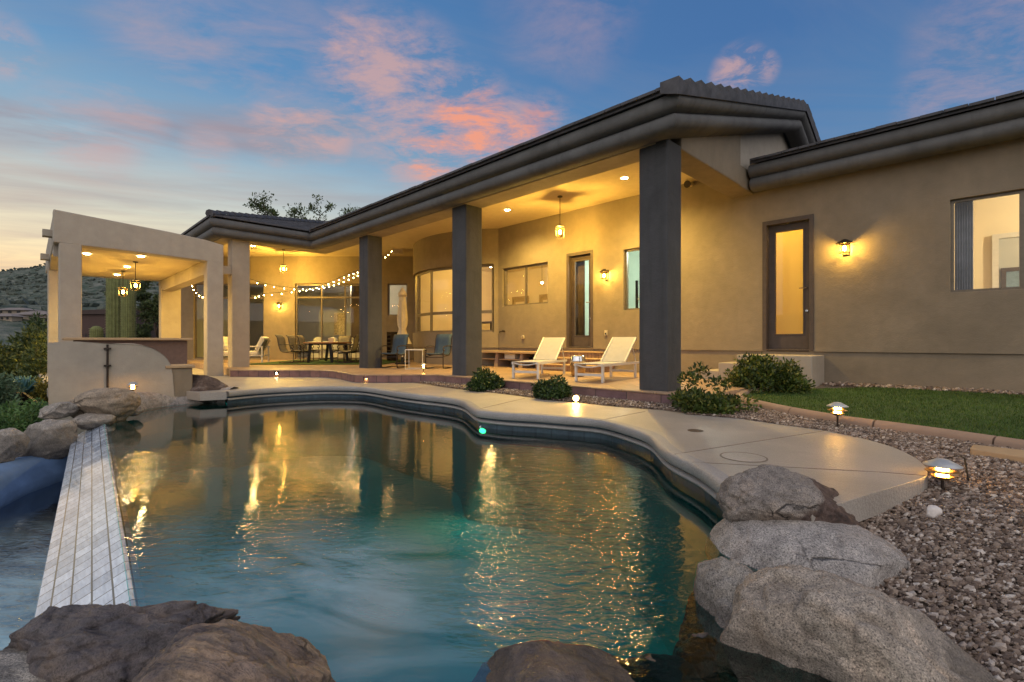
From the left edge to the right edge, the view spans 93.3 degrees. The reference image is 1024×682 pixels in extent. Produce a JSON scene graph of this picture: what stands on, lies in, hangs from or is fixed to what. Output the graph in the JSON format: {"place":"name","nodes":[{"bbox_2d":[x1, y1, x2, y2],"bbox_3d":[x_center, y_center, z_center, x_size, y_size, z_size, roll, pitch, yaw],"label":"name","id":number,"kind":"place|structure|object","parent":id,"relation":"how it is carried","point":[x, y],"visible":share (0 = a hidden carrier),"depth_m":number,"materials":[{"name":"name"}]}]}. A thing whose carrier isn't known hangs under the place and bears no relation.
{"place":"outdoors","nodes":[
{"label":"outdoors","id":0,"kind":"place"},
{"bbox_2d":[0,481,61,650],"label":"basin water","id":1,"kind":"structure","parent":0,"point":[26,523],"depth_m":4.43,"materials":[{"name":"liquid"}]},
{"bbox_2d":[0,266,158,347],"bbox_3d":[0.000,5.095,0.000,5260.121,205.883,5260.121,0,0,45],"label":"ground","id":2,"kind":"structure","parent":0,"point":[7,328],"depth_m":272.05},
{"bbox_2d":[0,313,25,320],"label":"house","id":3,"kind":"structure","parent":2,"relation":"on","point":[9,317],"depth_m":83.20,"materials":[{"name":"paint"}]},
{"bbox_2d":[0,371,26,413],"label":"bush","id":4,"kind":"object","parent":2,"relation":"on","point":[8,387],"visible":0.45,"depth_m":9.06,"materials":[{"name":"green plant"}]},
{"bbox_2d":[0,409,36,431],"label":"bush","id":5,"kind":"object","parent":2,"relation":"on","point":[15,420],"visible":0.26,"depth_m":7.45,"materials":[{"name":"green plant"}]},
{"bbox_2d":[0,308,41,313],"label":"house","id":6,"kind":"structure","parent":2,"relation":"on","point":[12,310],"depth_m":88.00,"materials":[{"name":"paint"}]},
{"bbox_2d":[0,317,46,378],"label":"bush","id":7,"kind":"object","parent":2,"relation":"on","point":[10,357],"visible":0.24,"depth_m":16.75,"materials":[{"name":"green plant"}]},
{"bbox_2d":[0,397,47,426],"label":"bush","id":8,"kind":"object","parent":2,"relation":"on","point":[34,407],"visible":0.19,"depth_m":8.12,"materials":[{"name":"green plant"}]},
{"bbox_2d":[11,375,37,394],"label":"agave","id":9,"kind":"object","parent":2,"relation":"on","point":[27,382],"visible":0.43,"depth_m":12.40,"materials":[{"name":"blue plant"}]},
{"bbox_2d":[11,309,46,350],"bbox_3d":[-33.481,0.212,33.947,3.151,5.112,2.878,0,0,45],"label":"bush","id":10,"kind":"object","parent":2,"relation":"on","point":[32,320],"visible":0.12,"depth_m":33.77,"materials":[{"name":"green plant"}]},
{"bbox_2d":[12,331,46,397],"bbox_3d":[-15.004,1.255,15.550,1.562,3.219,1.650,0,0,-8],"label":"bush","id":11,"kind":"object","parent":2,"relation":"on","point":[34,365],"visible":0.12,"depth_m":15.24,"materials":[{"name":"green plant"}]},
{"bbox_2d":[15,311,46,319],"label":"house","id":12,"kind":"structure","parent":2,"relation":"on","point":[28,313],"depth_m":86.00,"materials":[{"name":"paint"}]},
{"bbox_2d":[28,370,47,402],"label":"bush","id":13,"kind":"object","parent":2,"relation":"on","point":[39,392],"visible":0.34,"depth_m":10.41,"materials":[{"name":"green plant"}]},
{"bbox_2d":[0,263,158,310],"bbox_3d":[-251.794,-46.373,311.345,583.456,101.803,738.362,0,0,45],"label":"hillside scrub","id":14,"kind":"object","parent":2,"relation":"on","point":[24,300],"visible":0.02,"depth_m":269.92,"materials":[{"name":"green plant"}]},
{"bbox_2d":[89,326,103,337],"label":"barrel cactus","id":15,"kind":"object","parent":2,"relation":"on","point":[96,331],"visible":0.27,"depth_m":25.32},
{"bbox_2d":[104,278,120,337],"bbox_3d":[-22.058,-1.150,27.000,1.074,5.500,1.071,0,0,45],"label":"saguaro cactus","id":16,"kind":"object","parent":2,"relation":"on","point":[113,314],"visible":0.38,"depth_m":26.60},
{"bbox_2d":[82,309,158,337],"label":"neighbour house","id":17,"kind":"structure","parent":2,"relation":"on","point":[92,318],"depth_m":44.00,"materials":[{"name":"brown paint"}]},
{"bbox_2d":[47,341,194,433],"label":"garden wall","id":18,"kind":"structure","parent":2,"relation":"on","point":[75,368],"depth_m":8.84,"materials":[{"name":"paint"}]},
{"bbox_2d":[120,279,136,337],"bbox_3d":[-20.781,-1.000,26.200,0.718,5.200,0.717,0,0,45],"label":"saguaro cactus","id":19,"kind":"object","parent":2,"relation":"on","point":[128,316],"visible":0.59,"depth_m":25.97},
{"bbox_2d":[103,280,158,332],"bbox_3d":[-23.748,-2.346,30.727,3.972,4.221,2.255,0,0,-19],"label":"tree","id":20,"kind":"object","parent":2,"relation":"on","point":[141,296],"visible":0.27,"depth_m":30.76,"materials":[{"name":"green plant"}]},
{"bbox_2d":[136,323,154,337],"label":"bush","id":21,"kind":"object","parent":2,"relation":"on","point":[143,330],"visible":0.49,"depth_m":30.31,"materials":[{"name":"green plant"}]},
{"bbox_2d":[136,293,158,337],"bbox_3d":[-21.424,-0.710,28.953,1.838,4.218,4.445,0,0,-37],"label":"tree","id":22,"kind":"object","parent":2,"relation":"on","point":[150,314],"visible":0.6,"depth_m":27.89,"materials":[{"name":"green plant"}]},
{"bbox_2d":[243,190,359,220],"bbox_3d":[-15.444,-7.551,37.531,9.634,7.533,5.720,0,0,-16],"label":"tree","id":23,"kind":"object","parent":2,"relation":"on","point":[272,211],"visible":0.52,"depth_m":36.45,"materials":[{"name":"green plant"}]},
{"bbox_2d":[106,397,659,635],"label":"pool water","id":24,"kind":"structure","parent":0,"point":[367,586],"depth_m":5.69,"materials":[{"name":"liquid"}]},
{"bbox_2d":[72,413,115,429],"bbox_3d":[-6.384,1.225,7.389,0.498,0.275,0.500,0,0,45],"label":"boulder","id":25,"kind":"object","parent":24,"relation":"in","point":[87,421],"visible":0.86,"depth_m":7.25,"materials":[{"name":"grey stone"}]},
{"bbox_2d":[68,387,140,420],"bbox_3d":[-6.493,1.016,7.662,0.978,0.588,0.726,0,0,22],"label":"boulder","id":26,"kind":"object","parent":24,"relation":"in","point":[120,404],"visible":0.82,"depth_m":7.46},
{"bbox_2d":[38,402,79,418],"bbox_3d":[-6.859,1.037,7.290,0.491,0.266,0.393,0,0,20],"label":"boulder","id":27,"kind":"object","parent":26,"relation":"on","point":[59,410],"visible":0.97,"depth_m":7.19,"materials":[{"name":"grey stone"}]},
{"bbox_2d":[132,619,335,681],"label":"boulder","id":28,"kind":"object","parent":24,"relation":"in","point":[226,650],"visible":1,"depth_m":1.57,"materials":[{"name":"stone"}]},
{"bbox_2d":[472,640,638,681],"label":"boulder","id":29,"kind":"object","parent":24,"relation":"in","point":[541,661],"visible":0.98,"depth_m":1.79,"materials":[{"name":"stone"}]},
{"bbox_2d":[625,653,705,681],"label":"boulder","id":30,"kind":"object","parent":24,"relation":"in","point":[649,667],"visible":0.78,"depth_m":1.88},
{"bbox_2d":[673,632,719,681],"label":"boulder","id":31,"kind":"object","parent":24,"relation":"in","point":[696,651],"visible":0.66,"depth_m":2.00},
{"bbox_2d":[679,556,753,642],"bbox_3d":[1.019,1.399,2.303,0.446,0.704,0.604,0,0,2],"label":"boulder","id":32,"kind":"object","parent":24,"relation":"in","point":[717,582],"visible":0.36,"depth_m":2.26,"materials":[{"name":"grey stone"}]},
{"bbox_2d":[104,402,711,681],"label":"swimming pool","id":33,"kind":"structure","parent":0,"point":[248,533],"depth_m":5.88,"materials":[{"name":"liquid"}]},
{"bbox_2d":[34,424,145,617],"bbox_3d":[-3.702,1.874,4.232,0.430,1.252,8.420,0,0,-41],"label":"spillway edge","id":34,"kind":"object","parent":33,"relation":"attached to","point":[85,562],"visible":0.61,"depth_m":3.25,"materials":[{"name":"stone"}]},
{"bbox_2d":[3,600,240,681],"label":"boulder","id":35,"kind":"object","parent":34,"relation":"on","point":[121,642],"visible":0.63,"depth_m":1.81,"materials":[{"name":"stone"}]},
{"bbox_2d":[0,648,44,681],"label":"boulder","id":36,"kind":"object","parent":35,"relation":"on","point":[14,665],"visible":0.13,"depth_m":1.74,"materials":[{"name":"grey stone"}]},
{"bbox_2d":[227,394,723,528],"bbox_3d":[-1.343,1.318,7.103,10.112,0.264,2.521,0,0,45],"label":"pool tile band","id":37,"kind":"object","parent":33,"relation":"attached to","point":[697,501],"visible":0.66,"depth_m":6.39,"materials":[{"name":"tile"}]},
{"bbox_2d":[187,360,758,395],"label":"patio","id":38,"kind":"structure","parent":0,"point":[623,379],"depth_m":12.60,"materials":[{"name":"concrete"}]},
{"bbox_2d":[250,337,269,362],"bbox_3d":[-9.704,0.300,18.303,0.833,0.993,0.820,0,0,-10],"label":"lounge chair","id":39,"kind":"object","parent":38,"relation":"on","point":[261,345],"visible":0.65,"depth_m":18.04,"materials":[{"name":"white metal"}]},
{"bbox_2d":[230,369,411,375],"bbox_3d":[-5.143,0.814,13.117,6.018,0.033,1.209,0,0,25],"label":"patio edge","id":40,"kind":"object","parent":38,"relation":"on","point":[350,373],"visible":1,"depth_m":13.40,"materials":[{"name":"stone"}]},
{"bbox_2d":[250,359,408,364],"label":"patio floor","id":41,"kind":"structure","parent":38,"relation":"on","point":[324,362],"depth_m":17.23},
{"bbox_2d":[275,335,300,362],"bbox_3d":[-8.215,0.260,17.749,0.727,1.034,0.628,0,0,0],"label":"dining chair","id":42,"kind":"object","parent":41,"relation":"on","point":[282,344],"visible":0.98,"depth_m":17.67,"materials":[{"name":"brown metal"}]},
{"bbox_2d":[286,335,310,361],"bbox_3d":[-8.165,0.260,18.499,0.727,1.034,0.628,0,0,0],"label":"dining chair","id":43,"kind":"object","parent":41,"relation":"on","point":[291,339],"visible":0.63,"depth_m":18.39,"materials":[{"name":"brown metal"}]},
{"bbox_2d":[296,335,319,361],"bbox_3d":[-8.115,0.260,19.249,0.727,1.034,0.628,0,0,0],"label":"dining chair","id":44,"kind":"object","parent":41,"relation":"on","point":[301,339],"visible":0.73,"depth_m":19.25,"materials":[{"name":"fabric"}]},
{"bbox_2d":[303,342,351,362],"bbox_3d":[-7.100,0.398,18.750,1.100,0.765,2.100,0,0,0],"label":"dining table","id":45,"kind":"object","parent":41,"relation":"on","point":[329,348],"visible":0.94,"depth_m":17.87,"materials":[{"name":"brown wood"}]},
{"bbox_2d":[332,336,351,359],"bbox_3d":[-7.101,0.260,20.265,0.628,1.034,0.727,0,0,0],"label":"dining chair","id":46,"kind":"object","parent":41,"relation":"on","point":[344,338],"visible":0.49,"depth_m":20.50,"materials":[{"name":"fabric"}]},
{"bbox_2d":[337,335,358,362],"bbox_3d":[-5.985,0.260,17.801,0.727,1.034,0.628,0,0,0],"label":"dining chair","id":47,"kind":"object","parent":41,"relation":"on","point":[355,344],"visible":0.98,"depth_m":17.67,"materials":[{"name":"brown metal"}]},
{"bbox_2d":[387,332,397,360],"bbox_3d":[-4.900,0.197,19.800,0.344,1.200,0.320,0,0,45],"label":"log rack","id":48,"kind":"object","parent":41,"relation":"on","point":[390,335],"visible":0.48,"depth_m":19.78,"materials":[{"name":"wood"}]},
{"bbox_2d":[380,334,409,367],"bbox_3d":[-3.593,0.282,14.882,0.629,1.034,0.727,0,0,22],"label":"patio chair","id":49,"kind":"object","parent":38,"relation":"on","point":[399,346],"visible":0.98,"depth_m":15.03,"materials":[{"name":"fabric"}]},
{"bbox_2d":[395,287,411,363],"bbox_3d":[-3.920,-0.583,17.300,0.615,2.760,0.615,0,0,22],"label":"closed umbrella","id":50,"kind":"object","parent":38,"relation":"on","point":[402,319],"visible":0.86,"depth_m":17.20,"materials":[{"name":"beige fabric"}]},
{"bbox_2d":[425,334,451,368],"bbox_3d":[-2.168,0.282,14.467,0.628,1.034,0.727,0,0,20],"label":"patio chair","id":51,"kind":"object","parent":38,"relation":"on","point":[443,344],"visible":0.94,"depth_m":14.63,"materials":[{"name":"fabric"}]},
{"bbox_2d":[482,350,536,367],"bbox_3d":[0.096,0.545,15.263,2.950,0.510,0.620,0,0,45],"label":"wall bench","id":52,"kind":"object","parent":38,"relation":"on","point":[500,360],"depth_m":15.32,"materials":[{"name":"wood"}]},
{"bbox_2d":[512,337,566,378],"bbox_3d":[0.682,0.345,11.273,0.624,0.904,1.935,0,0,25],"label":"sun lounger","id":53,"kind":"object","parent":38,"relation":"on","point":[548,350],"visible":0.98,"depth_m":11.64,"materials":[{"name":"white"}]},
{"bbox_2d":[412,374,674,395],"bbox_3d":[0.221,0.814,9.625,7.200,0.033,0.676,0,0,45],"label":"patio edge","id":54,"kind":"object","parent":38,"relation":"on","point":[593,387],"visible":0.61,"depth_m":8.61,"materials":[{"name":"stone"}]},
{"bbox_2d":[535,351,613,372],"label":"entry steps","id":55,"kind":"structure","parent":38,"relation":"on","point":[593,356],"depth_m":13.21,"materials":[{"name":"stone"}]},
{"bbox_2d":[570,355,585,376],"bbox_3d":[1.525,0.552,11.169,0.370,0.490,0.370,0,0,45],"label":"side table","id":56,"kind":"object","parent":38,"relation":"on","point":[574,359],"visible":0.72,"depth_m":11.03,"materials":[{"name":"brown metal"}]},
{"bbox_2d":[181,76,1023,392],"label":"house","id":57,"kind":"structure","parent":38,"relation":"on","point":[731,252],"depth_m":10.22,"materials":[{"name":"beige paint"}]},
{"bbox_2d":[195,284,263,358],"bbox_3d":[-12.600,-0.915,21.615,3.100,3.330,0.070,0,0,0],"label":"window","id":58,"kind":"structure","parent":57,"relation":"in","point":[196,297],"depth_m":21.58,"materials":[{"name":"beige metal"}]},
{"bbox_2d":[296,284,358,358],"bbox_3d":[-8.050,-0.900,21.615,3.200,3.360,0.070,0,0,0],"label":"window","id":59,"kind":"structure","parent":57,"relation":"in","point":[297,285],"depth_m":21.58,"materials":[{"name":"beige metal"}]},
{"bbox_2d":[307,337,358,357],"bbox_3d":[-8.250,0.287,22.875,2.500,1.026,1.050,0,0,0],"label":"sofa","id":60,"kind":"object","parent":57,"relation":"on","point":[354,355],"visible":0.34,"depth_m":22.50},
{"bbox_2d":[317,286,350,340],"bbox_3d":[-9.050,-1.250,24.680,1.700,4.100,0.240,0,0,0],"label":"partition","id":61,"kind":"object","parent":57,"relation":"on","point":[331,306],"visible":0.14,"depth_m":24.56,"materials":[{"name":"glass"}]},
{"bbox_2d":[334,313,343,334],"bbox_3d":[-8.725,-0.900,24.510,0.610,1.160,0.100,0,0,0],"label":"wall art","id":62,"kind":"object","parent":61,"relation":"attached to","point":[338,323],"depth_m":24.46,"materials":[{"name":"fabric"}]},
{"bbox_2d":[351,286,358,337],"bbox_3d":[-7.450,-1.050,24.000,1.000,3.700,0.200,0,0,0],"label":"dark panel","id":63,"kind":"object","parent":57,"relation":"on","point":[354,313],"visible":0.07,"depth_m":23.90,"materials":[{"name":"glass"}]},
{"bbox_2d":[388,284,406,314],"bbox_3d":[-5.090,-1.875,21.615,0.860,1.410,0.070,0,0,0],"label":"window","id":64,"kind":"structure","parent":57,"relation":"in","point":[388,284],"depth_m":21.58,"materials":[{"name":"beige metal"}]},
{"bbox_2d":[415,264,493,332],"bbox_3d":[-2.529,-1.480,17.752,4.686,2.280,0.942,0,0,45],"label":"bay window","id":65,"kind":"structure","parent":57,"relation":"in","point":[431,313],"depth_m":17.51,"materials":[{"name":"beige metal"}]},
{"bbox_2d":[504,262,547,305],"bbox_3d":[0.463,-1.800,15.468,1.980,1.260,0.070,0,0,45],"label":"window","id":66,"kind":"structure","parent":57,"relation":"in","point":[526,267],"depth_m":15.47,"materials":[{"name":"beige metal"}]},
{"bbox_2d":[571,254,589,346],"bbox_3d":[2.003,-1.171,13.911,0.770,2.618,0.133,0,0,45],"label":"door","id":67,"kind":"structure","parent":57,"relation":"in","point":[576,340],"depth_m":14.10,"materials":[{"name":"wood"}]},
{"bbox_2d":[576,261,584,334],"bbox_3d":[1.976,-1.305,14.319,0.456,2.810,0.057,0,0,45],"label":"door glass","id":68,"kind":"object","parent":67,"relation":"attached to","point":[580,297],"visible":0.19,"depth_m":14.26,"materials":[{"name":"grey glass"}]},
{"bbox_2d":[625,248,638,309],"bbox_3d":[3.514,-1.635,12.417,1.350,1.610,0.070,0,0,45],"label":"window","id":69,"kind":"structure","parent":57,"relation":"in","point":[636,249],"depth_m":12.86,"materials":[{"name":"glass"}]},
{"bbox_2d":[769,221,808,348],"bbox_3d":[5.806,-1.159,10.133,0.790,2.633,0.168,0,0,45],"label":"door","id":70,"kind":"structure","parent":57,"relation":"in","point":[788,243],"depth_m":10.19,"materials":[{"name":"brown metal"}]},
{"bbox_2d":[836,239,852,255],"bbox_3d":[6.344,-1.817,9.223,0.270,0.310,0.285,0,0,45],"label":"wall sconce","id":71,"kind":"object","parent":57,"relation":"attached to","point":[845,243],"depth_m":9.20,"materials":[{"name":"yellow metal"}]},
{"bbox_2d":[955,201,972,289],"bbox_3d":[7.859,-1.305,8.408,0.236,2.610,0.057,0,0,45],"label":"curtain","id":72,"kind":"object","parent":57,"relation":"hanging from","point":[963,245],"visible":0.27,"depth_m":8.40,"materials":[{"name":"grey fabric"}]},
{"bbox_2d":[950,190,1023,292],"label":"window","id":73,"kind":"structure","parent":57,"relation":"in","point":[1021,192],"depth_m":7.93,"materials":[{"name":"beige metal"}]},
{"bbox_2d":[574,337,638,382],"bbox_3d":[2.053,0.345,10.286,0.624,0.904,1.935,0,0,36],"label":"sun lounger","id":74,"kind":"object","parent":38,"relation":"on","point":[617,351],"visible":0.99,"depth_m":10.62,"materials":[{"name":"white"}]},
{"bbox_2d":[701,354,823,387],"bbox_3d":[5.134,0.632,10.013,2.100,0.735,0.920,0,0,45],"label":"side landing","id":75,"kind":"object","parent":38,"relation":"on","point":[812,366],"visible":0.3,"depth_m":9.32,"materials":[{"name":"paint"}]},
{"bbox_2d":[39,368,927,521],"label":"pool deck","id":76,"kind":"structure","parent":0,"point":[862,495],"depth_m":4.85,"materials":[{"name":"concrete"}]},
{"bbox_2d":[61,338,192,363],"bbox_3d":[-9.468,0.453,11.992,0.850,1.095,2.470,0,0,45],"label":"bar counter","id":77,"kind":"object","parent":76,"relation":"on","point":[173,350],"visible":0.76,"depth_m":12.23,"materials":[{"name":"paint"}]},
{"bbox_2d":[40,209,222,375],"bbox_3d":[-12.360,-0.799,15.570,7.400,4.798,4.060,0,0,45],"label":"pergola","id":78,"kind":"object","parent":76,"relation":"on","point":[172,264],"visible":0.84,"depth_m":13.86,"materials":[{"name":"paint"}]},
{"bbox_2d":[135,387,238,408],"bbox_3d":[-6.789,1.125,9.394,1.223,0.350,2.828,0,0,27],"label":"pool rim","id":79,"kind":"object","parent":76,"relation":"on","point":[151,400],"visible":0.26,"depth_m":9.38,"materials":[{"name":"stone"}]},
{"bbox_2d":[190,374,230,402],"bbox_3d":[-6.355,1.006,10.097,0.834,0.656,0.870,0,0,45],"label":"boulder","id":80,"kind":"object","parent":76,"relation":"on","point":[203,383],"visible":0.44,"depth_m":9.99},
{"bbox_2d":[230,371,411,382],"bbox_3d":[-5.158,0.965,12.988,5.924,0.270,0.930,0,0,25],"label":"patio riser","id":81,"kind":"object","parent":76,"relation":"on","point":[376,379],"visible":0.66,"depth_m":13.48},
{"bbox_2d":[227,392,716,498],"bbox_3d":[-1.343,1.159,7.107,10.126,0.054,2.534,0,0,45],"label":"pool tile ledge","id":82,"kind":"object","parent":76,"relation":"on","point":[694,480],"visible":0.91,"depth_m":6.60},
{"bbox_2d":[227,391,687,472],"bbox_3d":[-1.343,1.116,7.107,10.126,0.032,2.534,0,0,45],"label":"pool tile band","id":83,"kind":"object","parent":82,"relation":"on","point":[447,404],"visible":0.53,"depth_m":8.58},
{"bbox_2d":[227,386,728,492],"bbox_3d":[-1.340,1.050,7.133,10.212,0.107,2.613,0,0,45],"label":"pool coping","id":84,"kind":"object","parent":76,"relation":"on","point":[712,477],"visible":0.92,"depth_m":6.40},
{"bbox_2d":[412,376,674,403],"bbox_3d":[0.191,0.965,9.477,7.033,0.270,0.400,0,0,45],"label":"patio riser","id":85,"kind":"object","parent":76,"relation":"on","point":[647,397],"visible":0.38,"depth_m":8.56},
{"bbox_2d":[365,384,925,475],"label":"deck joints","id":86,"kind":"object","parent":76,"relation":"on","point":[756,441],"visible":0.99,"depth_m":3.99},
{"bbox_2d":[720,452,767,462],"bbox_3d":[2.004,0.997,4.186,0.380,0.004,0.380,0,0,45],"label":"skimmer lid","id":87,"kind":"object","parent":76,"relation":"on","point":[745,457],"visible":1,"depth_m":4.16,"materials":[{"name":"plastic"}]},
{"bbox_2d":[0,0,1023,270],"label":"sky","id":88,"kind":"structure","parent":0,"point":[154,114],"materials":[{"name":"blue"}]},
{"bbox_2d":[512,296,528,304],"bbox_3d":[0.385,-0.950,22.447,1.000,2.300,0.090,0,0,45],"label":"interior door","id":89,"kind":"structure","parent":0,"point":[519,300],"depth_m":22.46,"materials":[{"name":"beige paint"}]},
{"bbox_2d":[414,382,1023,675],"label":"gravel bed","id":90,"kind":"object","parent":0,"point":[969,630],"visible":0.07,"depth_m":2.92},
{"bbox_2d":[463,365,505,391],"bbox_3d":[-0.557,0.812,9.947,0.820,0.680,0.904,0,0,11],"label":"shrub","id":91,"kind":"object","parent":90,"relation":"on","point":[485,379],"visible":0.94,"depth_m":9.74,"materials":[{"name":"green plant"}]},
{"bbox_2d":[530,373,572,400],"bbox_3d":[0.712,0.821,8.502,0.787,0.578,0.714,0,0,45],"label":"shrub","id":92,"kind":"object","parent":90,"relation":"on","point":[553,387],"visible":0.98,"depth_m":8.34,"materials":[{"name":"green plant"}]},
{"bbox_2d":[419,381,686,410],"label":"gravel","id":93,"kind":"structure","parent":90,"relation":"on","point":[587,399],"depth_m":8.13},
{"bbox_2d":[667,362,762,416],"bbox_3d":[2.812,0.698,6.845,1.288,0.840,0.928,0,0,45],"label":"shrub","id":94,"kind":"object","parent":90,"relation":"on","point":[693,400],"visible":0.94,"depth_m":6.72,"materials":[{"name":"green plant"}]},
{"bbox_2d":[722,352,815,394],"bbox_3d":[4.570,0.620,8.492,1.419,0.891,1.269,0,0,-5],"label":"shrub","id":95,"kind":"object","parent":90,"relation":"on","point":[753,372],"visible":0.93,"depth_m":8.31,"materials":[{"name":"green plant"}]},
{"bbox_2d":[716,464,864,528],"bbox_3d":[1.766,1.071,3.067,0.852,0.531,0.522,0,0,-2],"label":"boulder","id":96,"kind":"object","parent":90,"relation":"on","point":[764,492],"visible":0.59,"depth_m":2.93,"materials":[{"name":"stone"}]},
{"bbox_2d":[705,518,910,588],"bbox_3d":[1.781,1.367,2.952,1.101,0.657,1.100,0,0,45],"label":"boulder","id":97,"kind":"object","parent":90,"relation":"on","point":[859,554],"visible":0.41,"depth_m":2.68,"materials":[{"name":"stone"}]},
{"bbox_2d":[826,402,848,426],"bbox_3d":[3.753,0.890,5.575,0.220,0.396,0.220,0,0,45],"label":"path light","id":98,"kind":"object","parent":90,"relation":"on","point":[837,409],"visible":1,"depth_m":5.54,"materials":[{"name":"silver metal"}]},
{"bbox_2d":[686,402,1018,472],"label":"gravel","id":99,"kind":"structure","parent":90,"relation":"on","point":[921,445],"depth_m":5.05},
{"bbox_2d":[715,563,997,681],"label":"boulder","id":100,"kind":"object","parent":90,"relation":"on","point":[788,622],"visible":0.94,"depth_m":1.85,"materials":[{"name":"beige stone"}]},
{"bbox_2d":[736,388,1023,448],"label":"lawn kerb","id":101,"kind":"structure","parent":90,"relation":"on","point":[986,439],"depth_m":5.28,"materials":[{"name":"concrete"}]},
{"bbox_2d":[745,386,1023,439],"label":"lawn","id":102,"kind":"structure","parent":90,"relation":"on","point":[894,402],"depth_m":6.65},
{"bbox_2d":[859,448,1023,681],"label":"gravel","id":103,"kind":"structure","parent":90,"relation":"on","point":[983,509],"depth_m":2.69,"materials":[{"name":"gravel"}]},
{"bbox_2d":[926,505,941,518],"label":"rock","id":104,"kind":"object","parent":103,"relation":"on","point":[934,511],"visible":1,"depth_m":2.93,"materials":[{"name":"white stone"}]},
{"bbox_2d":[970,445,1023,462],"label":"stepping stone","id":105,"kind":"object","parent":103,"relation":"on","point":[1014,455],"visible":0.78,"depth_m":4.20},
{"bbox_2d":[922,458,963,489],"bbox_3d":[3.198,1.039,3.591,0.231,0.346,0.231,0,0,45],"label":"path light","id":106,"kind":"object","parent":90,"relation":"on","point":[941,469],"visible":0.98,"depth_m":3.55,"materials":[{"name":"silver metal"}]},
{"bbox_2d":[822,381,1023,394],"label":"gravel","id":107,"kind":"structure","parent":0,"point":[865,385],"depth_m":8.34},
{"bbox_2d":[992,232,1018,287],"bbox_3d":[10.847,-1.050,9.716,1.700,2.460,0.080,0,0,45],"label":"interior doorway","id":108,"kind":"structure","parent":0,"point":[1005,259],"depth_m":10.17,"materials":[{"name":"grey paint"}]},
{"label":"basin floor","id":109,"kind":"structure","parent":0,"visible":0},
{"bbox_2d":[0,456,67,507],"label":"basin wall","id":110,"kind":"structure","parent":109,"relation":"on","point":[20,477],"depth_m":6.21,"materials":[{"name":"tile"}]},
{"bbox_2d":[0,428,29,462],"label":"boulder","id":111,"kind":"object","parent":110,"relation":"on","point":[14,442],"visible":1,"depth_m":6.13,"materials":[{"name":"grey stone"}]},
{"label":"boulder","id":112,"kind":"object","parent":110,"relation":"on","visible":0},
{"bbox_2d":[17,419,77,458],"bbox_3d":[-6.485,1.403,6.743,0.704,0.641,0.622,0,0,45],"label":"boulder","id":113,"kind":"object","parent":112,"relation":"on","point":[52,439],"visible":0.68,"depth_m":6.60,"materials":[{"name":"grey stone"}]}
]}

